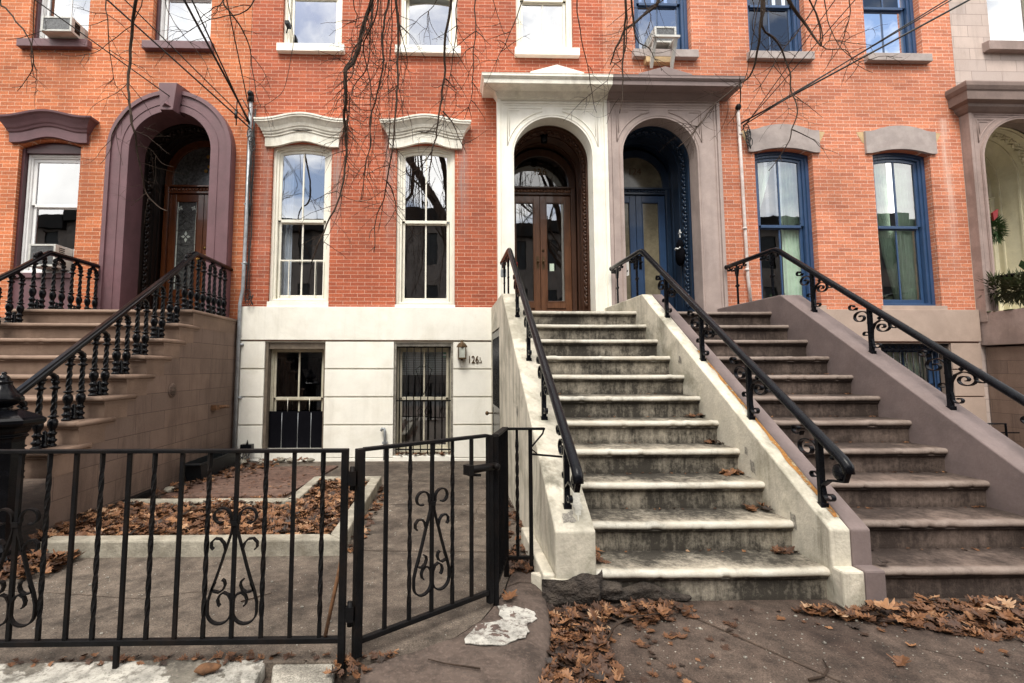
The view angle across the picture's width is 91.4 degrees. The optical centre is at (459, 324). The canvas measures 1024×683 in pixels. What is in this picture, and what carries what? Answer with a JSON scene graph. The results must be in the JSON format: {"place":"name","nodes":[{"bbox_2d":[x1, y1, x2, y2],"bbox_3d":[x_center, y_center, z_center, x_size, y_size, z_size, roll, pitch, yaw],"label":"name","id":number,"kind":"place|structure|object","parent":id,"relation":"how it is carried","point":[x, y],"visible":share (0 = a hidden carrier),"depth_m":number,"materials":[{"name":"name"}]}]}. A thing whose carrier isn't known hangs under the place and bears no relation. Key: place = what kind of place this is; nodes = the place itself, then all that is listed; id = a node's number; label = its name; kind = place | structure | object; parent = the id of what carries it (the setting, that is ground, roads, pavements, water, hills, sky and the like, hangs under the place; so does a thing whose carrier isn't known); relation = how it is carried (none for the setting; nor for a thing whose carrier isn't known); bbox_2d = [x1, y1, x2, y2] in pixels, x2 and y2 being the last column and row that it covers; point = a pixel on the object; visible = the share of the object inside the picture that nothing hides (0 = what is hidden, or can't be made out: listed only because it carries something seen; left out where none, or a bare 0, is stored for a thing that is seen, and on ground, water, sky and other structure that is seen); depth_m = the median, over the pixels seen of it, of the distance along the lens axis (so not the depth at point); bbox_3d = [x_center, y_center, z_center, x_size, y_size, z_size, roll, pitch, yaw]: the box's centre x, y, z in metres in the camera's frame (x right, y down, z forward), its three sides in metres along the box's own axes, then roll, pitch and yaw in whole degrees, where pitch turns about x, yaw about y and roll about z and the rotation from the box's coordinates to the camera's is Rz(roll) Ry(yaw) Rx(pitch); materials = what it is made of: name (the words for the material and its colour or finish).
{"place":"outdoors","nodes":[
{"label":"outdoors","id":0,"kind":"place"},
{"bbox_2d":[0,461,524,677],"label":"yard","id":1,"kind":"structure","parent":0,"point":[428,632],"depth_m":2.78,"materials":[{"name":"concrete"}]},
{"bbox_2d":[76,489,150,524],"bbox_3d":[-2.967,1.586,4.335,0.055,0.070,1.000,0,-5,-1],"label":"timber edging","id":2,"kind":"object","parent":1,"relation":"on","point":[146,494],"visible":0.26,"depth_m":4.61,"materials":[{"name":"black wood"}]},
{"bbox_2d":[28,477,368,545],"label":"leaf litter","id":3,"kind":"object","parent":1,"relation":"on","point":[280,517],"visible":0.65,"depth_m":3.88,"materials":[{"name":"brown plant"}]},
{"bbox_2d":[40,476,381,557],"bbox_3d":[-1.864,1.601,4.316,2.110,0.140,1.992,0,-5,-1],"label":"planter edging","id":4,"kind":"object","parent":1,"relation":"on","point":[193,545],"visible":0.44,"depth_m":3.34,"materials":[{"name":"concrete"}]},
{"bbox_2d":[160,465,337,498],"bbox_3d":[-2.209,1.742,5.545,1.380,0.040,1.500,0,-5,-1],"label":"flagstone","id":5,"kind":"object","parent":1,"relation":"on","point":[224,490],"visible":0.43,"depth_m":5.33,"materials":[{"name":"stone"}]},
{"bbox_2d":[185,453,235,480],"bbox_3d":[-2.896,1.647,5.847,0.212,0.200,1.038,0,-5,-1],"label":"planter tub","id":6,"kind":"object","parent":5,"relation":"on","point":[196,468],"visible":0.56,"depth_m":5.69,"materials":[{"name":"black plastic"}]},
{"bbox_2d":[240,440,257,461],"bbox_3d":[-2.774,1.673,6.595,0.283,0.268,0.200,0,-5,-1],"label":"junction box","id":7,"kind":"object","parent":1,"relation":"on","point":[246,445],"visible":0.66,"depth_m":6.60,"materials":[{"name":"black metal"}]},
{"bbox_2d":[0,451,533,678],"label":"leaf litter","id":8,"kind":"object","parent":1,"relation":"on","point":[57,560],"visible":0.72,"depth_m":3.08,"materials":[{"name":"brown plant"}]},
{"bbox_2d":[351,434,499,658],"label":"garden gate","id":9,"kind":"structure","parent":1,"relation":"on","point":[470,470],"depth_m":2.39,"materials":[{"name":"black metal"}]},
{"bbox_2d":[21,479,1023,682],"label":"pavement","id":10,"kind":"structure","parent":0,"point":[875,665],"depth_m":2.36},
{"bbox_2d":[0,309,236,531],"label":"stoop","id":11,"kind":"object","parent":10,"relation":"on","point":[173,386],"visible":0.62,"depth_m":5.03,"materials":[{"name":"stone"}]},
{"bbox_2d":[0,250,99,323],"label":"stair balustrade","id":12,"kind":"object","parent":11,"relation":"on","point":[38,256],"visible":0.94,"depth_m":5.93,"materials":[{"name":"black metal"}]},
{"bbox_2d":[0,251,232,569],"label":"stair balustrade","id":13,"kind":"object","parent":11,"relation":"on","point":[18,424],"visible":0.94,"depth_m":4.13,"materials":[{"name":"black metal"}]},
{"bbox_2d":[0,0,252,322],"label":"row house","id":14,"kind":"structure","parent":10,"relation":"on","point":[53,190],"depth_m":7.11,"materials":[{"name":"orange brick"}]},
{"bbox_2d":[20,155,80,272],"bbox_3d":[-5.768,-1.569,7.110,0.796,1.728,0.105,0,-5,-1],"label":"window","id":15,"kind":"structure","parent":14,"relation":"in","point":[31,212],"depth_m":7.12,"materials":[{"name":"white plastic"}]},
{"bbox_2d":[28,244,73,270],"bbox_3d":[-5.664,-0.923,6.924,0.363,0.310,0.380,0,-5,-1],"label":"air conditioner","id":16,"kind":"object","parent":14,"relation":"attached to","point":[34,248],"visible":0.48,"depth_m":6.76,"materials":[{"name":"white metal"}]},
{"bbox_2d":[39,0,72,37],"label":"window","id":17,"kind":"structure","parent":14,"relation":"in","point":[47,3],"depth_m":7.38,"materials":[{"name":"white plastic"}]},
{"bbox_2d":[41,16,87,38],"bbox_3d":[-5.630,-4.180,7.156,0.423,0.220,0.440,0,-5,-1],"label":"air conditioner","id":18,"kind":"object","parent":14,"relation":"attached to","point":[59,28],"visible":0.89,"depth_m":6.95,"materials":[{"name":"white metal"}]},
{"bbox_2d":[35,0,181,104],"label":"overhead cable","id":19,"kind":"object","parent":14,"relation":"attached to","point":[100,46],"visible":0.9,"depth_m":6.21,"materials":[{"name":"black rubber"}]},
{"bbox_2d":[165,194,204,309],"bbox_3d":[-4.311,-1.042,7.782,0.525,2.056,0.109,0,-5,-1],"label":"door","id":20,"kind":"structure","parent":14,"relation":"in","point":[186,219],"depth_m":7.84,"materials":[{"name":"brown wood"}]},
{"bbox_2d":[159,0,211,40],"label":"window","id":21,"kind":"structure","parent":14,"relation":"in","point":[164,13],"depth_m":7.43,"materials":[{"name":"white plastic"}]},
{"bbox_2d":[170,6,210,40],"bbox_3d":[-4.044,-4.446,7.544,0.670,0.800,0.010,0,-5,-1],"label":"roller blind","id":22,"kind":"object","parent":14,"relation":"hanging from","point":[183,24],"visible":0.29,"depth_m":7.55,"materials":[{"name":"white fabric"}]},
{"bbox_2d":[200,195,208,302],"bbox_3d":[-3.780,-1.040,7.795,0.525,2.056,0.109,0,-5,-1],"label":"door","id":23,"kind":"structure","parent":14,"relation":"in","point":[206,196],"depth_m":7.84,"materials":[{"name":"brown wood"}]},
{"bbox_2d":[0,660,264,682],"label":"kerb","id":24,"kind":"structure","parent":10,"relation":"on","point":[182,671],"depth_m":2.06,"materials":[{"name":"white concrete"}]},
{"bbox_2d":[0,448,356,674],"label":"iron fence","id":25,"kind":"object","parent":24,"relation":"on","point":[345,611],"visible":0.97,"depth_m":2.13,"materials":[{"name":"black metal"}]},
{"bbox_2d":[194,662,221,674],"bbox_3d":[-1.043,1.422,2.060,0.104,0.036,0.056,3,-6,-29],"label":"fallen leaf","id":26,"kind":"object","parent":24,"relation":"on","point":[204,668],"visible":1,"depth_m":2.04,"materials":[{"name":"orange plant"}]},
{"bbox_2d":[0,0,293,228],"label":"street tree","id":27,"kind":"object","parent":10,"relation":"on","point":[131,32],"visible":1,"depth_m":4.47,"materials":[{"name":"brown plant"}]},
{"bbox_2d":[271,664,334,682],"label":"kerb","id":28,"kind":"structure","parent":10,"relation":"on","point":[298,673],"depth_m":2.07,"materials":[{"name":"grey stone"}]},
{"bbox_2d":[287,0,528,262],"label":"street tree","id":29,"kind":"object","parent":10,"relation":"on","point":[357,50],"visible":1,"depth_m":4.60,"materials":[{"name":"brown plant"}]},
{"bbox_2d":[236,0,612,461],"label":"row house","id":30,"kind":"structure","parent":10,"relation":"on","point":[524,194],"depth_m":7.13,"materials":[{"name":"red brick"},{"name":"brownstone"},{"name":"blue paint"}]},
{"bbox_2d":[232,90,253,448],"bbox_3d":[-2.981,-0.762,6.869,0.115,5.145,0.130,0,-5,-1],"label":"conduit","id":31,"kind":"object","parent":30,"relation":"attached to","point":[250,93],"visible":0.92,"depth_m":6.84,"materials":[{"name":"metal"}]},
{"bbox_2d":[107,0,249,127],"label":"overhead cable","id":32,"kind":"object","parent":31,"relation":"attached to","point":[151,39],"visible":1,"depth_m":6.32,"materials":[{"name":"black rubber"}]},
{"bbox_2d":[125,0,249,123],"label":"overhead cable","id":33,"kind":"object","parent":31,"relation":"attached to","point":[195,69],"visible":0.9,"depth_m":6.45,"materials":[{"name":"black rubber"}]},
{"bbox_2d":[183,0,249,121],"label":"overhead cable","id":34,"kind":"object","parent":31,"relation":"attached to","point":[204,37],"visible":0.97,"depth_m":6.23,"materials":[{"name":"black rubber"}]},
{"bbox_2d":[191,0,248,123],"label":"overhead cable","id":35,"kind":"object","parent":31,"relation":"attached to","point":[220,61],"visible":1,"depth_m":6.35,"materials":[{"name":"black rubber"}]},
{"bbox_2d":[226,0,250,114],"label":"overhead cable","id":36,"kind":"object","parent":31,"relation":"attached to","point":[238,59],"visible":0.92,"depth_m":6.39,"materials":[{"name":"black rubber"}]},
{"bbox_2d":[247,128,255,215],"bbox_3d":[-2.930,-2.142,6.946,0.130,1.269,0.046,0,-5,-1],"label":"cable coil","id":37,"kind":"object","parent":31,"relation":"hanging from","point":[249,175],"visible":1,"depth_m":6.96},
{"bbox_2d":[245,109,255,298],"bbox_3d":[-2.925,-1.709,6.979,0.064,2.751,0.009,0,-5,-1],"label":"wall cable","id":38,"kind":"object","parent":30,"relation":"attached to","point":[249,219],"depth_m":6.96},
{"bbox_2d":[281,155,294,294],"bbox_3d":[-2.501,-1.408,7.255,0.140,2.200,0.048,0,-5,-1],"label":"curtain","id":39,"kind":"object","parent":30,"relation":"hanging from","point":[288,201],"visible":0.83,"depth_m":7.26,"materials":[{"name":"white fabric"}]},
{"bbox_2d":[268,411,322,447],"bbox_3d":[-2.253,1.448,6.856,0.745,0.500,0.016,0,-5,-1],"label":"window guard","id":40,"kind":"object","parent":30,"relation":"attached to","point":[295,429],"visible":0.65,"depth_m":6.85,"materials":[{"name":"black metal"}]},
{"bbox_2d":[270,349,323,410],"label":"window","id":41,"kind":"structure","parent":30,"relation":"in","point":[310,376],"depth_m":7.13,"materials":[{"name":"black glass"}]},
{"bbox_2d":[269,145,331,301],"bbox_3d":[-2.251,-1.451,7.127,0.834,2.293,0.105,0,-5,-1],"label":"window","id":42,"kind":"structure","parent":30,"relation":"in","point":[279,153],"depth_m":7.12,"materials":[{"name":"beige paint"}]},
{"bbox_2d":[278,260,323,298],"bbox_3d":[-2.246,-0.639,7.061,0.635,0.565,0.012,0,-5,-1],"label":"window screen","id":43,"kind":"object","parent":30,"relation":"attached to","point":[288,280],"depth_m":7.05,"materials":[{"name":"beige paint"}]},
{"bbox_2d":[284,0,342,43],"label":"window","id":44,"kind":"structure","parent":30,"relation":"in","point":[303,13],"depth_m":7.45,"materials":[{"name":"beige paint"}]},
{"bbox_2d":[396,348,450,452],"bbox_3d":[-0.500,1.052,7.004,0.751,1.458,0.105,0,-5,-1],"label":"window","id":45,"kind":"structure","parent":30,"relation":"in","point":[437,446],"depth_m":7.00,"materials":[{"name":"paint"}]},
{"bbox_2d":[402,352,445,374],"bbox_3d":[-0.499,0.542,7.147,0.670,0.356,0.022,0,-5,-1],"label":"slatted blind","id":46,"kind":"object","parent":30,"relation":"hanging from","point":[417,355],"depth_m":7.13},
{"bbox_2d":[396,146,454,304],"bbox_3d":[-0.483,-1.428,7.168,0.830,2.328,0.105,0,-5,-1],"label":"window","id":47,"kind":"structure","parent":30,"relation":"in","point":[449,154],"depth_m":7.16,"materials":[{"name":"beige paint"}]},
{"bbox_2d":[400,0,456,45],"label":"window","id":48,"kind":"structure","parent":30,"relation":"in","point":[452,23],"depth_m":7.42,"materials":[{"name":"beige paint"}]},
{"bbox_2d":[457,340,466,360],"bbox_3d":[0.035,0.350,6.815,0.150,0.287,0.150,0,-5,-1],"label":"wall lamp","id":49,"kind":"object","parent":30,"relation":"attached to","point":[461,345],"visible":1,"depth_m":6.76,"materials":[{"name":"white glass"}]},
{"bbox_2d":[514,196,540,310],"bbox_3d":[1.045,-1.040,7.914,0.490,2.086,0.109,0,-5,-1],"label":"door","id":50,"kind":"structure","parent":30,"relation":"in","point":[535,305],"depth_m":7.95,"materials":[{"name":"brown wood"}]},
{"bbox_2d":[516,0,571,47],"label":"window","id":51,"kind":"structure","parent":30,"relation":"in","point":[566,7],"depth_m":7.50,"materials":[{"name":"beige paint"}]},
{"bbox_2d":[539,196,571,310],"bbox_3d":[1.540,-1.038,7.926,0.490,2.086,0.109,0,-5,-1],"label":"door","id":52,"kind":"structure","parent":30,"relation":"in","point":[546,305],"depth_m":7.94,"materials":[{"name":"brown wood"}]},
{"bbox_2d":[360,554,551,682],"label":"sidewalk","id":53,"kind":"structure","parent":10,"relation":"on","point":[522,660],"depth_m":2.16,"materials":[{"name":"grey concrete"}]},
{"bbox_2d":[428,659,479,668],"bbox_3d":[-0.025,1.437,2.103,0.231,0.008,0.013,-1,-5,16],"label":"twig","id":54,"kind":"object","parent":53,"relation":"on","point":[466,666],"visible":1,"depth_m":2.10,"materials":[{"name":"brown wood"}]},
{"bbox_2d":[464,604,536,645],"bbox_3d":[0.218,1.465,2.415,0.252,0.004,0.438,-2,-5,26],"label":"paint patch","id":55,"kind":"object","parent":53,"relation":"on","point":[510,626],"visible":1,"depth_m":2.39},
{"bbox_2d":[502,589,517,599],"bbox_3d":[0.272,1.466,2.696,0.093,0.029,0.091,0,-5,-1],"label":"fallen leaf","id":56,"kind":"object","parent":53,"relation":"on","point":[507,596],"visible":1,"depth_m":2.70,"materials":[{"name":"brown plant"}]},
{"bbox_2d":[492,427,561,606],"bbox_3d":[0.324,1.082,2.938,0.562,0.922,0.283,4,-6,-38],"label":"iron fence","id":57,"kind":"object","parent":53,"relation":"on","point":[502,557],"visible":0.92,"depth_m":3.00,"materials":[{"name":"black metal"}]},
{"bbox_2d":[3,463,1023,682],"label":"fallen leaves","id":58,"kind":"object","parent":10,"relation":"on","point":[699,628],"visible":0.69,"depth_m":2.54,"materials":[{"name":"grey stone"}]},
{"bbox_2d":[538,596,740,682],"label":"leaf litter","id":59,"kind":"object","parent":10,"relation":"on","point":[595,670],"visible":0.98,"depth_m":2.41,"materials":[{"name":"brown plant"}]},
{"bbox_2d":[606,613,659,640],"bbox_3d":[0.864,1.504,2.507,0.436,0.040,0.052,4,-6,-35],"label":"twig","id":60,"kind":"object","parent":59,"relation":"on","point":[612,629],"visible":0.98,"depth_m":2.50,"materials":[{"name":"wood"}]},
{"bbox_2d":[485,294,865,609],"bbox_3d":[1.282,0.681,4.854,1.813,2.171,4.130,0,-5,-1],"label":"stoop","id":61,"kind":"object","parent":10,"relation":"on","point":[636,347],"visible":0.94,"depth_m":3.44,"materials":[{"name":"beige paint"}]},
{"bbox_2d":[485,330,499,432],"bbox_3d":[0.421,0.949,6.276,0.138,1.720,0.970,0,-5,-1],"label":"under stoop door","id":62,"kind":"structure","parent":61,"relation":"in","point":[495,336],"depth_m":6.38,"materials":[{"name":"black metal"}]},
{"bbox_2d":[500,248,583,508],"bbox_3d":[0.605,0.119,4.587,0.069,2.233,3.664,0,-5,-1],"label":"stair railing","id":63,"kind":"object","parent":61,"relation":"on","point":[568,452],"visible":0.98,"depth_m":3.55,"materials":[{"name":"black metal"}]},
{"bbox_2d":[596,413,798,563],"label":"leaf litter","id":64,"kind":"object","parent":61,"relation":"on","point":[776,548],"visible":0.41,"depth_m":3.35,"materials":[{"name":"brown plant"}]},
{"bbox_2d":[609,249,854,507],"bbox_3d":[2.150,0.142,4.824,0.069,2.233,3.964,0,-5,-1],"label":"stair railing","id":65,"kind":"object","parent":61,"relation":"on","point":[843,470],"visible":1,"depth_m":3.67,"materials":[{"name":"black metal"}]},
{"bbox_2d":[566,0,905,170],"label":"street tree","id":66,"kind":"object","parent":10,"relation":"on","point":[762,13],"visible":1,"depth_m":4.74,"materials":[{"name":"brown plant"}]},
{"bbox_2d":[695,618,843,682],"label":"pavement joint","id":67,"kind":"object","parent":10,"relation":"on","point":[774,652],"visible":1,"depth_m":2.31,"materials":[{"name":"soil"}]},
{"bbox_2d":[601,0,986,422],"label":"row house","id":68,"kind":"structure","parent":10,"relation":"on","point":[889,111],"depth_m":7.34,"materials":[{"name":"brick"}]},
{"bbox_2d":[624,195,636,299],"bbox_3d":[2.614,-1.045,7.953,0.470,2.106,0.109,0,-5,-1],"label":"door","id":69,"kind":"structure","parent":68,"relation":"in","point":[629,201],"depth_m":8.00,"materials":[{"name":"blue paint"}]},
{"bbox_2d":[635,196,666,295],"bbox_3d":[3.090,-1.043,7.965,0.470,2.106,0.109,0,-5,-1],"label":"door","id":70,"kind":"structure","parent":68,"relation":"in","point":[650,210],"depth_m":8.01,"materials":[{"name":"blue paint"}]},
{"bbox_2d":[634,0,688,48],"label":"window","id":71,"kind":"structure","parent":68,"relation":"in","point":[681,11],"depth_m":7.57,"materials":[{"name":"blue paint"}]},
{"bbox_2d":[644,34,679,67],"bbox_3d":[2.939,-3.933,7.246,0.420,0.380,0.340,0,-5,-1],"label":"window bracket","id":72,"kind":"object","parent":68,"relation":"attached to","point":[651,61],"depth_m":7.23,"materials":[{"name":"white metal"}]},
{"bbox_2d":[646,26,675,48],"bbox_3d":[3.017,-4.233,7.434,0.323,0.250,0.320,0,-5,-1],"label":"air conditioner","id":73,"kind":"object","parent":72,"relation":"on","point":[662,30],"visible":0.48,"depth_m":7.29,"materials":[{"name":"white metal"}]},
{"bbox_2d":[674,230,684,265],"bbox_3d":[3.342,-1.165,7.559,0.140,0.560,0.214,0,-5,-1],"label":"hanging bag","id":74,"kind":"object","parent":68,"relation":"hanging from","point":[679,254],"visible":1,"depth_m":7.50,"materials":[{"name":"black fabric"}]},
{"bbox_2d":[735,104,751,301],"bbox_3d":[4.089,-1.726,7.152,0.116,3.012,0.089,3,-6,-29],"label":"conduit","id":75,"kind":"object","parent":68,"relation":"attached to","point":[744,228],"visible":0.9,"depth_m":7.15,"materials":[{"name":"grey plastic"}]},
{"bbox_2d":[743,124,752,148],"bbox_3d":[4.176,-2.727,7.202,0.134,0.375,0.031,0,-5,-1],"label":"cable coil","id":76,"kind":"object","parent":75,"relation":"hanging from","point":[747,135],"visible":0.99,"depth_m":7.19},
{"bbox_2d":[741,0,834,130],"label":"overhead cable","id":77,"kind":"object","parent":75,"relation":"attached to","point":[788,65],"visible":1,"depth_m":6.54,"materials":[{"name":"black rubber"}]},
{"bbox_2d":[743,0,854,125],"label":"overhead cable","id":78,"kind":"object","parent":75,"relation":"attached to","point":[803,58],"visible":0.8,"depth_m":6.49,"materials":[{"name":"black rubber"}]},
{"bbox_2d":[745,0,946,124],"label":"overhead cable","id":79,"kind":"object","parent":75,"relation":"attached to","point":[850,58],"visible":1,"depth_m":6.52,"materials":[{"name":"black rubber"}]},
{"bbox_2d":[741,0,950,123],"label":"overhead cable","id":80,"kind":"object","parent":75,"relation":"attached to","point":[854,57],"visible":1,"depth_m":6.41,"materials":[{"name":"black rubber"}]},
{"bbox_2d":[741,0,969,122],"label":"overhead cable","id":81,"kind":"object","parent":75,"relation":"attached to","point":[912,30],"visible":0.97,"depth_m":6.44,"materials":[{"name":"black rubber"}]},
{"bbox_2d":[758,162,771,208],"bbox_3d":[4.567,-1.387,7.423,0.360,2.200,0.048,0,-5,-1],"label":"curtain","id":82,"kind":"object","parent":68,"relation":"hanging from","point":[763,174],"visible":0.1,"depth_m":7.49,"materials":[{"name":"white fabric"}]},
{"bbox_2d":[747,0,801,50],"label":"window","id":83,"kind":"structure","parent":68,"relation":"in","point":[774,24],"depth_m":7.64,"materials":[{"name":"blue glass"}]},
{"bbox_2d":[754,151,814,301],"bbox_3d":[4.742,-1.415,7.337,0.859,2.313,0.105,0,-5,-1],"label":"window","id":84,"kind":"structure","parent":68,"relation":"in","point":[801,161],"depth_m":7.35,"materials":[{"name":"blue paint"}]},
{"bbox_2d":[778,162,801,295],"bbox_3d":[4.967,-1.385,7.432,0.320,2.200,0.046,0,-5,-1],"label":"curtain","id":85,"kind":"object","parent":68,"relation":"hanging from","point":[789,205],"visible":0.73,"depth_m":7.44,"materials":[{"name":"white fabric"}]},
{"bbox_2d":[874,163,903,299],"bbox_3d":[6.366,-1.381,7.467,0.440,2.200,0.048,0,-5,-1],"label":"curtain","id":86,"kind":"object","parent":68,"relation":"hanging from","point":[887,243],"visible":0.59,"depth_m":7.46,"materials":[{"name":"white fabric"}]},
{"bbox_2d":[863,0,916,52],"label":"window","id":87,"kind":"structure","parent":68,"relation":"in","point":[895,14],"depth_m":7.68,"materials":[{"name":"blue glass"}]},
{"bbox_2d":[872,153,935,305],"bbox_3d":[6.507,-1.410,7.380,0.859,2.313,0.105,0,-5,-1],"label":"window","id":88,"kind":"structure","parent":68,"relation":"in","point":[925,279],"depth_m":7.39,"materials":[{"name":"blue paint"}]},
{"bbox_2d":[884,352,926,381],"bbox_3d":[6.472,0.857,7.342,0.900,1.020,0.035,0,-5,-1],"label":"curtain","id":89,"kind":"object","parent":68,"relation":"hanging from","point":[916,363],"visible":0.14,"depth_m":7.38,"materials":[{"name":"grey fabric"}]},
{"bbox_2d":[894,163,919,299],"bbox_3d":[6.726,-1.380,7.475,0.320,2.200,0.048,0,-5,-1],"label":"curtain","id":90,"kind":"object","parent":68,"relation":"hanging from","point":[906,217],"visible":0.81,"depth_m":7.47,"materials":[{"name":"white fabric"}]},
{"bbox_2d":[881,346,940,390],"bbox_3d":[6.475,0.843,7.225,0.936,1.088,0.105,0,-5,-1],"label":"window","id":91,"kind":"structure","parent":68,"relation":"in","point":[935,355],"depth_m":7.24,"materials":[{"name":"blue paint"}]},
{"bbox_2d":[808,659,828,680],"bbox_3d":[1.571,1.507,2.160,0.224,0.012,0.044,4,-6,-40],"label":"twig","id":92,"kind":"object","parent":10,"relation":"on","point":[818,677],"visible":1,"depth_m":2.12,"materials":[{"name":"brown wood"}]},
{"bbox_2d":[652,294,1023,608],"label":"stoop","id":93,"kind":"object","parent":10,"relation":"on","point":[781,341],"visible":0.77,"depth_m":3.73,"materials":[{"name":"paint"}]},
{"bbox_2d":[560,373,1023,562],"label":"leaf litter","id":94,"kind":"object","parent":93,"relation":"on","point":[850,507],"visible":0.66,"depth_m":3.45,"materials":[{"name":"brown plant"}]},
{"bbox_2d":[724,247,1023,423],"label":"stair railing","id":95,"kind":"object","parent":93,"relation":"on","point":[975,372],"visible":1,"depth_m":4.43,"materials":[{"name":"black metal"}]},
{"bbox_2d":[750,593,1023,655],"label":"leaf litter","id":96,"kind":"object","parent":10,"relation":"on","point":[977,615],"visible":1,"depth_m":2.62,"materials":[{"name":"brown dry leaves"}]},
{"bbox_2d":[873,598,901,609],"bbox_3d":[2.271,1.487,2.652,0.118,0.046,0.113,-3,-6,28],"label":"fallen leaf","id":97,"kind":"object","parent":96,"relation":"on","point":[884,604],"visible":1,"depth_m":2.66,"materials":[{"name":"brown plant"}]},
{"bbox_2d":[886,653,911,665],"bbox_3d":[1.978,1.505,2.235,0.084,0.035,0.080,0,-5,-1],"label":"fallen leaf","id":98,"kind":"object","parent":10,"relation":"on","point":[902,660],"visible":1,"depth_m":2.24,"materials":[{"name":"brown plant"}]},
{"bbox_2d":[980,308,1023,447],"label":"stoop","id":99,"kind":"object","parent":10,"relation":"on","point":[1005,365],"visible":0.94,"depth_m":6.81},
{"bbox_2d":[993,271,1023,287],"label":"stair railing","id":100,"kind":"object","parent":99,"relation":"on","point":[1012,274],"visible":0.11,"depth_m":6.83,"materials":[{"name":"black metal"}]},
{"bbox_2d":[974,260,1023,306],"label":"railing garland","id":101,"kind":"object","parent":100,"relation":"attached to","point":[1005,291],"visible":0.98,"depth_m":6.83},
{"bbox_2d":[945,0,1023,425],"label":"row house","id":102,"kind":"structure","parent":0,"point":[984,96],"depth_m":7.49,"materials":[{"name":"paint"}]},
{"bbox_2d":[990,209,1009,244],"bbox_3d":[8.185,-1.467,7.579,0.387,0.545,0.289,-2,-5,22],"label":"wreath","id":103,"kind":"object","parent":102,"relation":"attached to","point":[1000,228],"visible":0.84,"depth_m":7.54,"materials":[{"name":"green plant"}]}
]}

